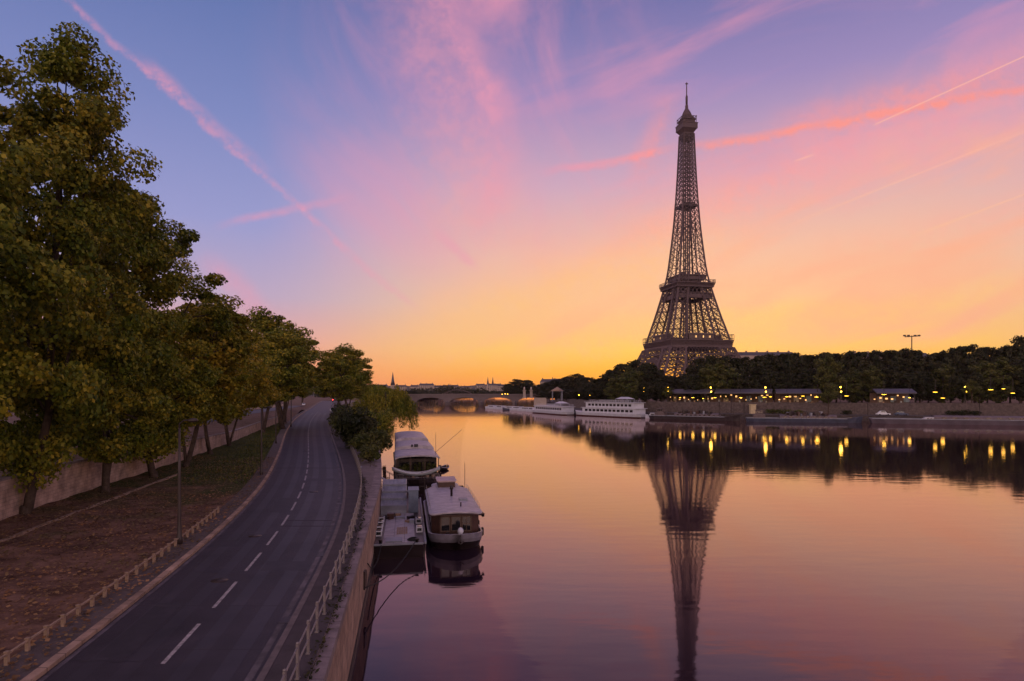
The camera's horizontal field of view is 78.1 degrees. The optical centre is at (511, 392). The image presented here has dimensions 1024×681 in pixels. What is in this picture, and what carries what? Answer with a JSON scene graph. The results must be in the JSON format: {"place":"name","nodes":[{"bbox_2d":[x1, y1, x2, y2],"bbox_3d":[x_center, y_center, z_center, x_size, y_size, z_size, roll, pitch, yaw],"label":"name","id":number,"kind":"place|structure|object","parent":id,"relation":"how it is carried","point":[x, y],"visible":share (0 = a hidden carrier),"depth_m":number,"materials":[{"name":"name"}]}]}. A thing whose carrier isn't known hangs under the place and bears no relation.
{"place":"outdoors","nodes":[
{"label":"outdoors","id":0,"kind":"place"},
{"bbox_2d":[0,423,284,664],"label":"ground","id":1,"kind":"structure","parent":0,"point":[35,625],"depth_m":34.99,"materials":[{"name":"soil"}]},
{"bbox_2d":[0,21,165,514],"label":"plane tree","id":2,"kind":"object","parent":1,"relation":"on","point":[81,129],"visible":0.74,"depth_m":39.99,"materials":[{"name":"green plant"}]},
{"bbox_2d":[0,473,177,541],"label":"edging kerb","id":3,"kind":"structure","parent":1,"relation":"on","point":[48,522],"depth_m":41.13,"materials":[{"name":"stone"}]},
{"bbox_2d":[3,183,191,492],"bbox_3d":[-32.101,-4.652,49.822,15.078,25.737,14.945,0,0,38],"label":"plane tree","id":4,"kind":"object","parent":1,"relation":"on","point":[104,446],"visible":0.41,"depth_m":49.11,"materials":[{"name":"green plant"}]},
{"bbox_2d":[0,454,273,680],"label":"fallen leaves","id":5,"kind":"object","parent":1,"relation":"on","point":[14,677],"visible":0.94,"depth_m":33.86,"materials":[{"name":"brown plant"}]},
{"bbox_2d":[0,416,278,520],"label":"retaining wall","id":6,"kind":"structure","parent":1,"relation":"on","point":[79,476],"depth_m":49.23,"materials":[{"name":"beige stone"}]},
{"bbox_2d":[51,183,250,477],"bbox_3d":[-33.046,-5.370,59.273,15.518,27.167,19.185,0,0,41],"label":"plane tree","id":7,"kind":"object","parent":1,"relation":"on","point":[182,385],"visible":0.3,"depth_m":57.54,"materials":[{"name":"green plant"}]},
{"bbox_2d":[142,425,279,483],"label":"grass","id":8,"kind":"structure","parent":1,"relation":"on","point":[269,441],"depth_m":76.53,"materials":[{"name":"green plant"}]},
{"bbox_2d":[160,292,266,466],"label":"plane tree","id":9,"kind":"object","parent":1,"relation":"on","point":[222,411],"visible":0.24,"depth_m":67.38,"materials":[{"name":"green plant"}]},
{"bbox_2d":[178,329,285,454],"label":"plane tree","id":10,"kind":"object","parent":1,"relation":"on","point":[275,394],"visible":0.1,"depth_m":81.07,"materials":[{"name":"green plant"}]},
{"bbox_2d":[224,325,271,445],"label":"plane tree","id":11,"kind":"object","parent":1,"relation":"on","point":[256,401],"visible":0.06,"depth_m":91.84,"materials":[{"name":"green plant"}]},
{"bbox_2d":[244,305,319,428],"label":"plane tree","id":12,"kind":"object","parent":1,"relation":"on","point":[262,321],"visible":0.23,"depth_m":138.27,"materials":[{"name":"green plant"}]},
{"bbox_2d":[253,325,314,432],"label":"plane tree","id":13,"kind":"object","parent":1,"relation":"on","point":[272,351],"visible":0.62,"depth_m":123.12,"materials":[{"name":"green plant"}]},
{"bbox_2d":[278,324,343,422],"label":"plane tree","id":14,"kind":"object","parent":1,"relation":"on","point":[331,360],"visible":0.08,"depth_m":162.38,"materials":[{"name":"green plant"}]},
{"bbox_2d":[0,405,304,476],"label":"ground","id":15,"kind":"structure","parent":0,"point":[214,427],"depth_m":138.26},
{"bbox_2d":[0,55,90,420],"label":"plane tree","id":16,"kind":"object","parent":15,"relation":"on","point":[13,168],"visible":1,"depth_m":33.58,"materials":[{"name":"green plant"}]},
{"bbox_2d":[0,401,320,680],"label":"footpath","id":17,"kind":"structure","parent":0,"point":[39,647],"depth_m":25.50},
{"bbox_2d":[0,506,219,665],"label":"fence","id":18,"kind":"object","parent":17,"relation":"on","point":[45,630],"visible":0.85,"depth_m":23.92,"materials":[{"name":"brown wood"}]},
{"bbox_2d":[176,418,198,543],"bbox_3d":[-17.319,4.790,33.700,1.202,6.820,0.365,0,0,0],"label":"street lamp","id":19,"kind":"object","parent":17,"relation":"on","point":[179,523],"visible":0.96,"depth_m":33.64,"materials":[{"name":"black metal"}]},
{"bbox_2d":[36,401,342,680],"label":"road","id":20,"kind":"structure","parent":0,"point":[205,615],"depth_m":26.37,"materials":[{"name":"grey asphalt"}]},
{"bbox_2d":[20,403,317,680],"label":"kerb","id":21,"kind":"structure","parent":20,"relation":"on","point":[56,659],"depth_m":24.46,"materials":[{"name":"grey concrete"}]},
{"bbox_2d":[38,401,340,680],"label":"edge line","id":22,"kind":"object","parent":20,"relation":"on","point":[260,659],"visible":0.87,"depth_m":25.45,"materials":[{"name":"paint"}]},
{"bbox_2d":[107,413,313,680],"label":"road wheel track","id":23,"kind":"structure","parent":20,"relation":"on","point":[126,670],"depth_m":24.96,"materials":[{"name":"grey asphalt"}]},
{"bbox_2d":[207,540,243,546],"bbox_3d":[-15.530,8.197,34.250,1.989,0.001,1.500,0,0,0],"label":"road repair patch","id":24,"kind":"object","parent":20,"relation":"on","point":[223,543],"visible":1,"depth_m":34.20,"materials":[{"name":"grey asphalt"}]},
{"bbox_2d":[160,422,310,663],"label":"road marking","id":25,"kind":"object","parent":20,"relation":"on","point":[175,649],"visible":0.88,"depth_m":25.70,"materials":[{"name":"paint"}]},
{"bbox_2d":[156,520,331,649],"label":"road patch","id":26,"kind":"object","parent":20,"relation":"on","point":[257,649],"visible":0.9,"depth_m":20.11,"materials":[{"name":"grey asphalt"}]},
{"bbox_2d":[209,413,332,680],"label":"road wheel track","id":27,"kind":"structure","parent":20,"relation":"on","point":[228,666],"depth_m":25.21,"materials":[{"name":"grey asphalt"}]},
{"bbox_2d":[256,403,345,680],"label":"kerb","id":28,"kind":"structure","parent":20,"relation":"on","point":[273,655],"depth_m":25.12,"materials":[{"name":"grey concrete"}]},
{"bbox_2d":[264,401,364,680],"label":"pavement","id":29,"kind":"structure","parent":0,"point":[288,648],"depth_m":25.59,"materials":[{"name":"concrete"}]},
{"bbox_2d":[329,405,374,437],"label":"shrub","id":30,"kind":"object","parent":29,"relation":"on","point":[352,411],"visible":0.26,"depth_m":107.67,"materials":[{"name":"green plant"}]},
{"bbox_2d":[333,413,378,449],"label":"shrub","id":31,"kind":"object","parent":29,"relation":"on","point":[349,427],"visible":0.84,"depth_m":90.17,"materials":[{"name":"green plant"}]},
{"bbox_2d":[274,396,361,409],"bbox_3d":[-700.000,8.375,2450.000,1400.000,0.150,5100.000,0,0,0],"label":"bank ground","id":32,"kind":"structure","parent":0,"point":[309,401],"depth_m":633.52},
{"bbox_2d":[348,430,382,451],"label":"shrub","id":33,"kind":"object","parent":32,"relation":"on","point":[367,438],"visible":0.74,"depth_m":82.13,"materials":[{"name":"green plant"}]},
{"bbox_2d":[358,444,381,462],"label":"shrub","id":34,"kind":"object","parent":32,"relation":"on","point":[370,454],"visible":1,"depth_m":73.07,"materials":[{"name":"green plant"}]},
{"bbox_2d":[363,408,396,435],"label":"shrub","id":35,"kind":"object","parent":32,"relation":"on","point":[384,420],"visible":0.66,"depth_m":100.29,"materials":[{"name":"green plant"}]},
{"bbox_2d":[348,384,419,430],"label":"willow tree","id":36,"kind":"object","parent":32,"relation":"on","point":[400,401],"visible":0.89,"depth_m":123.18,"materials":[{"name":"green plant"}]},
{"bbox_2d":[312,383,536,396],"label":"distant woods","id":37,"kind":"object","parent":32,"relation":"on","point":[447,388],"visible":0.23,"depth_m":1043.39,"materials":[{"name":"green plant"}]},
{"bbox_2d":[392,466,439,475],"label":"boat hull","id":38,"kind":"object","parent":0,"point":[409,473],"visible":1,"depth_m":71.39,"materials":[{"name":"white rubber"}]},
{"bbox_2d":[0,0,1023,385],"label":"sky","id":39,"kind":"structure","parent":0,"point":[445,192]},
{"bbox_2d":[299,398,1023,680],"bbox_3d":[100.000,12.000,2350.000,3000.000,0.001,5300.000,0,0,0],"label":"river water","id":40,"kind":"structure","parent":0,"point":[623,549],"depth_m":45.55,"materials":[{"name":"liquid"}]},
{"bbox_2d":[307,401,381,680],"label":"quay wall","id":41,"kind":"structure","parent":40,"relation":"in","point":[338,655],"depth_m":28.75,"materials":[{"name":"beige stone"}]},
{"bbox_2d":[280,445,361,680],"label":"river railing","id":42,"kind":"object","parent":41,"relation":"on","point":[330,581],"visible":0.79,"depth_m":22.99,"materials":[{"name":"metal"}]},
{"bbox_2d":[312,343,373,407],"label":"plane tree","id":43,"kind":"object","parent":41,"relation":"on","point":[352,362],"visible":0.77,"depth_m":190.63,"materials":[{"name":"green plant"}]},
{"bbox_2d":[317,363,373,407],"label":"plane tree","id":44,"kind":"object","parent":41,"relation":"on","point":[362,388],"visible":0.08,"depth_m":246.22,"materials":[{"name":"green plant"}]},
{"bbox_2d":[368,427,392,452],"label":"shrub","id":45,"kind":"object","parent":41,"relation":"on","point":[383,435],"visible":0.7,"depth_m":90.80,"materials":[{"name":"green plant"}]},
{"bbox_2d":[374,479,426,558],"bbox_3d":[-10.008,10.450,55.203,4.455,3.700,20.050,0,0,-9],"label":"flat barge","id":46,"kind":"object","parent":40,"relation":"on","point":[400,530],"visible":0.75,"depth_m":52.17,"materials":[{"name":"grey metal"}]},
{"bbox_2d":[407,476,424,497],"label":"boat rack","id":47,"kind":"object","parent":40,"relation":"in","point":[422,486],"visible":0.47,"depth_m":71.55,"materials":[{"name":"black metal"}]},
{"bbox_2d":[393,431,459,492],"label":"houseboat","id":48,"kind":"object","parent":40,"relation":"on","point":[412,448],"visible":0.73,"depth_m":80.33,"materials":[{"name":"white metal"}]},
{"bbox_2d":[423,476,484,549],"bbox_3d":[-5.431,9.700,56.247,4.520,5.400,18.698,0,0,-9],"label":"houseboat","id":49,"kind":"object","parent":40,"relation":"on","point":[453,510],"visible":0.99,"depth_m":49.29,"materials":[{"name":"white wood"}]},
{"bbox_2d":[407,394,550,404],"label":"stone bridge","id":50,"kind":"structure","parent":40,"relation":"in","point":[479,398],"depth_m":581.00,"materials":[{"name":"grey stone"}]},
{"bbox_2d":[532,401,573,414],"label":"tour boat","id":51,"kind":"object","parent":40,"relation":"on","point":[557,409],"visible":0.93,"depth_m":338.46,"materials":[{"name":"white metal"}]},
{"bbox_2d":[575,397,647,417],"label":"tour boat","id":52,"kind":"object","parent":40,"relation":"on","point":[627,409],"visible":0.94,"depth_m":303.03,"materials":[{"name":"white metal"}]},
{"bbox_2d":[648,408,740,420],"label":"river barge","id":53,"kind":"object","parent":40,"relation":"on","point":[660,413],"visible":0.94,"depth_m":272.38,"materials":[{"name":"grey metal"}]},
{"bbox_2d":[574,410,929,420],"bbox_3d":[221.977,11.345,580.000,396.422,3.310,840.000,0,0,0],"label":"quay wall","id":54,"kind":"structure","parent":40,"relation":"in","point":[864,418],"depth_m":262.73,"materials":[{"name":"grey stone"}]},
{"bbox_2d":[745,408,862,422],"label":"river barge","id":55,"kind":"object","parent":40,"relation":"on","point":[804,416],"visible":0.97,"depth_m":250.84,"materials":[{"name":"grey metal"}]},
{"bbox_2d":[868,415,1023,425],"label":"river barge","id":56,"kind":"object","parent":40,"relation":"on","point":[979,420],"visible":0.89,"depth_m":232.81,"materials":[{"name":"grey metal"}]},
{"bbox_2d":[546,399,960,415],"bbox_3d":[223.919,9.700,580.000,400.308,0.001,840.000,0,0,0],"label":"quay","id":57,"kind":"structure","parent":0,"point":[552,402],"depth_m":273.78,"materials":[{"name":"grey stone"}]},
{"bbox_2d":[555,398,1023,415],"bbox_3d":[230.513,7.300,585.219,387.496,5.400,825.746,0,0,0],"label":"embankment wall","id":58,"kind":"structure","parent":57,"relation":"on","point":[1001,409],"depth_m":275.34,"materials":[{"name":"grey stone"}]},
{"bbox_2d":[818,383,838,412],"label":"tree","id":59,"kind":"object","parent":57,"relation":"on","point":[824,396],"visible":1,"depth_m":270.95,"materials":[{"name":"green plant"}]},
{"bbox_2d":[572,397,1023,403],"bbox_3d":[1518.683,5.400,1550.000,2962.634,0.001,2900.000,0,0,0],"label":"street ground","id":60,"kind":"structure","parent":0,"point":[934,401],"depth_m":363.81,"materials":[{"name":"grey asphalt"}]},
{"bbox_2d":[583,378,610,401],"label":"leafy tree","id":61,"kind":"object","parent":60,"relation":"on","point":[597,391],"visible":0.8,"depth_m":341.06,"materials":[{"name":"green plant"}]},
{"bbox_2d":[603,374,627,401],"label":"leafy tree","id":62,"kind":"object","parent":60,"relation":"on","point":[612,381],"visible":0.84,"depth_m":316.56,"materials":[{"name":"green plant"}]},
{"bbox_2d":[614,366,642,401],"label":"leafy tree","id":63,"kind":"object","parent":60,"relation":"on","point":[628,390],"visible":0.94,"depth_m":312.87,"materials":[{"name":"green plant"}]},
{"bbox_2d":[627,359,649,400],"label":"leafy tree","id":64,"kind":"object","parent":60,"relation":"on","point":[635,364],"visible":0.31,"depth_m":344.18,"materials":[{"name":"green plant"}]},
{"bbox_2d":[635,381,655,402],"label":"leafy tree","id":65,"kind":"object","parent":60,"relation":"on","point":[646,394],"visible":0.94,"depth_m":311.74,"materials":[{"name":"green plant"}]},
{"bbox_2d":[637,362,661,400],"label":"leafy tree","id":66,"kind":"object","parent":60,"relation":"on","point":[649,367],"visible":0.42,"depth_m":345.33,"materials":[{"name":"green plant"}]},
{"bbox_2d":[651,382,675,401],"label":"leafy tree","id":67,"kind":"object","parent":60,"relation":"on","point":[658,389],"visible":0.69,"depth_m":313.19,"materials":[{"name":"green plant"}]},
{"bbox_2d":[660,389,715,401],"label":"station canopy","id":68,"kind":"object","parent":60,"relation":"on","point":[676,395],"visible":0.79,"depth_m":309.04,"materials":[{"name":"metal"}]},
{"bbox_2d":[637,82,743,375],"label":"lattice tower","id":69,"kind":"structure","parent":60,"relation":"on","point":[683,288],"depth_m":630.72,"materials":[{"name":"metal"}]},
{"bbox_2d":[679,374,706,401],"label":"leafy tree","id":70,"kind":"object","parent":60,"relation":"on","point":[691,381],"visible":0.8,"depth_m":309.16,"materials":[{"name":"green plant"}]},
{"bbox_2d":[696,363,723,401],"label":"leafy tree","id":71,"kind":"object","parent":60,"relation":"on","point":[704,373],"visible":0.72,"depth_m":307.27,"materials":[{"name":"green plant"}]},
{"bbox_2d":[707,360,742,398],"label":"leafy tree","id":72,"kind":"object","parent":60,"relation":"on","point":[723,369],"visible":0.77,"depth_m":304.50,"materials":[{"name":"green plant"}]},
{"bbox_2d":[727,373,752,394],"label":"leafy tree","id":73,"kind":"object","parent":60,"relation":"on","point":[740,381],"visible":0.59,"depth_m":302.63,"materials":[{"name":"green plant"}]},
{"bbox_2d":[714,389,772,401],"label":"station canopy","id":74,"kind":"object","parent":60,"relation":"on","point":[752,395],"visible":0.76,"depth_m":298.54,"materials":[{"name":"metal"}]},
{"bbox_2d":[745,375,767,388],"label":"leafy tree","id":75,"kind":"object","parent":60,"relation":"on","point":[755,382],"visible":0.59,"depth_m":303.11,"materials":[{"name":"green plant"}]},
{"bbox_2d":[745,354,774,386],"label":"leafy tree","id":76,"kind":"object","parent":60,"relation":"on","point":[759,365],"visible":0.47,"depth_m":326.74,"materials":[{"name":"green plant"}]},
{"bbox_2d":[731,351,792,375],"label":"city building","id":77,"kind":"structure","parent":60,"relation":"on","point":[751,355],"depth_m":613.10,"materials":[{"name":"stone"}]},
{"bbox_2d":[757,353,784,388],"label":"leafy tree","id":78,"kind":"object","parent":60,"relation":"on","point":[777,360],"visible":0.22,"depth_m":327.58,"materials":[{"name":"green plant"}]},
{"bbox_2d":[758,371,789,401],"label":"leafy tree","id":79,"kind":"object","parent":60,"relation":"on","point":[772,379],"visible":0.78,"depth_m":299.86,"materials":[{"name":"green plant"}]},
{"bbox_2d":[775,353,799,376],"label":"leafy tree","id":80,"kind":"object","parent":60,"relation":"on","point":[789,359],"visible":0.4,"depth_m":325.45,"materials":[{"name":"green plant"}]},
{"bbox_2d":[781,373,806,388],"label":"leafy tree","id":81,"kind":"object","parent":60,"relation":"on","point":[794,381],"visible":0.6,"depth_m":298.86,"materials":[{"name":"green plant"}]},
{"bbox_2d":[774,389,821,402],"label":"station canopy","id":82,"kind":"object","parent":60,"relation":"on","point":[803,395],"visible":0.83,"depth_m":290.84,"materials":[{"name":"metal"}]},
{"bbox_2d":[783,352,812,383],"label":"leafy tree","id":83,"kind":"object","parent":60,"relation":"on","point":[801,359],"visible":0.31,"depth_m":326.00,"materials":[{"name":"green plant"}]},
{"bbox_2d":[800,368,823,392],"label":"leafy tree","id":84,"kind":"object","parent":60,"relation":"on","point":[805,376],"visible":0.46,"depth_m":297.88,"materials":[{"name":"green plant"}]},
{"bbox_2d":[810,352,847,402],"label":"leafy tree","id":85,"kind":"object","parent":60,"relation":"on","point":[829,371],"visible":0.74,"depth_m":287.57,"materials":[{"name":"green plant"}]},
{"bbox_2d":[840,350,863,402],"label":"leafy tree","id":86,"kind":"object","parent":60,"relation":"on","point":[847,355],"visible":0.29,"depth_m":322.25,"materials":[{"name":"green plant"}]},
{"bbox_2d":[836,367,869,402],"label":"leafy tree","id":87,"kind":"object","parent":60,"relation":"on","point":[853,392],"visible":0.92,"depth_m":295.35,"materials":[{"name":"green plant"}]},
{"bbox_2d":[846,351,880,402],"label":"leafy tree","id":88,"kind":"object","parent":60,"relation":"on","point":[861,356],"visible":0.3,"depth_m":320.06,"materials":[{"name":"green plant"}]},
{"bbox_2d":[856,365,887,402],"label":"leafy tree","id":89,"kind":"object","parent":60,"relation":"on","point":[875,382],"visible":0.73,"depth_m":293.85,"materials":[{"name":"green plant"}]},
{"bbox_2d":[864,350,889,389],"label":"leafy tree","id":90,"kind":"object","parent":60,"relation":"on","point":[873,355],"visible":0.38,"depth_m":319.32,"materials":[{"name":"green plant"}]},
{"bbox_2d":[876,349,905,388],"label":"leafy tree","id":91,"kind":"object","parent":60,"relation":"on","point":[892,362],"visible":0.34,"depth_m":317.17,"materials":[{"name":"green plant"}]},
{"bbox_2d":[869,389,916,402],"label":"station canopy","id":92,"kind":"object","parent":60,"relation":"on","point":[894,396],"visible":0.89,"depth_m":280.38,"materials":[{"name":"metal"}]},
{"bbox_2d":[877,365,912,388],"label":"leafy tree","id":93,"kind":"object","parent":60,"relation":"on","point":[894,378],"visible":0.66,"depth_m":293.04,"materials":[{"name":"green plant"}]},
{"bbox_2d":[888,348,921,397],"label":"leafy tree","id":94,"kind":"object","parent":60,"relation":"on","point":[902,352],"visible":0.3,"depth_m":315.46,"materials":[{"name":"green plant"}]},
{"bbox_2d":[904,350,934,402],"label":"leafy tree","id":95,"kind":"object","parent":60,"relation":"on","point":[924,364],"visible":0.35,"depth_m":314.46,"materials":[{"name":"green plant"}]},
{"bbox_2d":[903,370,938,402],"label":"leafy tree","id":96,"kind":"object","parent":60,"relation":"on","point":[920,383],"visible":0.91,"depth_m":290.50,"materials":[{"name":"green plant"}]},
{"bbox_2d":[928,363,957,402],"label":"leafy tree","id":97,"kind":"object","parent":60,"relation":"on","point":[940,374],"visible":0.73,"depth_m":290.45,"materials":[{"name":"green plant"}]},
{"bbox_2d":[924,351,961,402],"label":"leafy tree","id":98,"kind":"object","parent":60,"relation":"on","point":[946,358],"visible":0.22,"depth_m":311.61,"materials":[{"name":"green plant"}]},
{"bbox_2d":[950,346,978,402],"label":"leafy tree","id":99,"kind":"object","parent":60,"relation":"on","point":[961,359],"visible":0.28,"depth_m":310.21,"materials":[{"name":"green plant"}]},
{"bbox_2d":[947,369,985,402],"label":"leafy tree","id":100,"kind":"object","parent":60,"relation":"on","point":[962,375],"visible":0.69,"depth_m":274.55,"materials":[{"name":"green plant"}]},
{"bbox_2d":[961,379,982,402],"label":"tree","id":101,"kind":"object","parent":60,"relation":"on","point":[974,383],"visible":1,"depth_m":261.77,"materials":[{"name":"green plant"}]},
{"bbox_2d":[961,344,990,402],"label":"leafy tree","id":102,"kind":"object","parent":60,"relation":"on","point":[975,351],"visible":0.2,"depth_m":308.70,"materials":[{"name":"green plant"}]},
{"bbox_2d":[968,360,1002,402],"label":"leafy tree","id":103,"kind":"object","parent":60,"relation":"on","point":[986,392],"visible":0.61,"depth_m":287.42,"materials":[{"name":"green plant"}]},
{"bbox_2d":[981,356,1021,402],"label":"leafy tree","id":104,"kind":"object","parent":60,"relation":"on","point":[1005,393],"visible":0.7,"depth_m":284.64,"materials":[{"name":"green plant"}]},
{"bbox_2d":[998,358,1023,402],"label":"leafy tree","id":105,"kind":"object","parent":60,"relation":"on","point":[1019,387],"visible":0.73,"depth_m":282.92,"materials":[{"name":"green plant"}]},
{"bbox_2d":[1005,335,1023,401],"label":"leafy tree","id":106,"kind":"object","parent":60,"relation":"on","point":[1018,341],"visible":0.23,"depth_m":299.28,"materials":[{"name":"green plant"}]},
{"label":"road base","id":107,"kind":"structure","parent":0,"visible":0},
{"bbox_2d":[295,477,368,680],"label":"weeds","id":108,"kind":"object","parent":107,"relation":"on","point":[328,629],"visible":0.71,"depth_m":23.68,"materials":[{"name":"green plant"}]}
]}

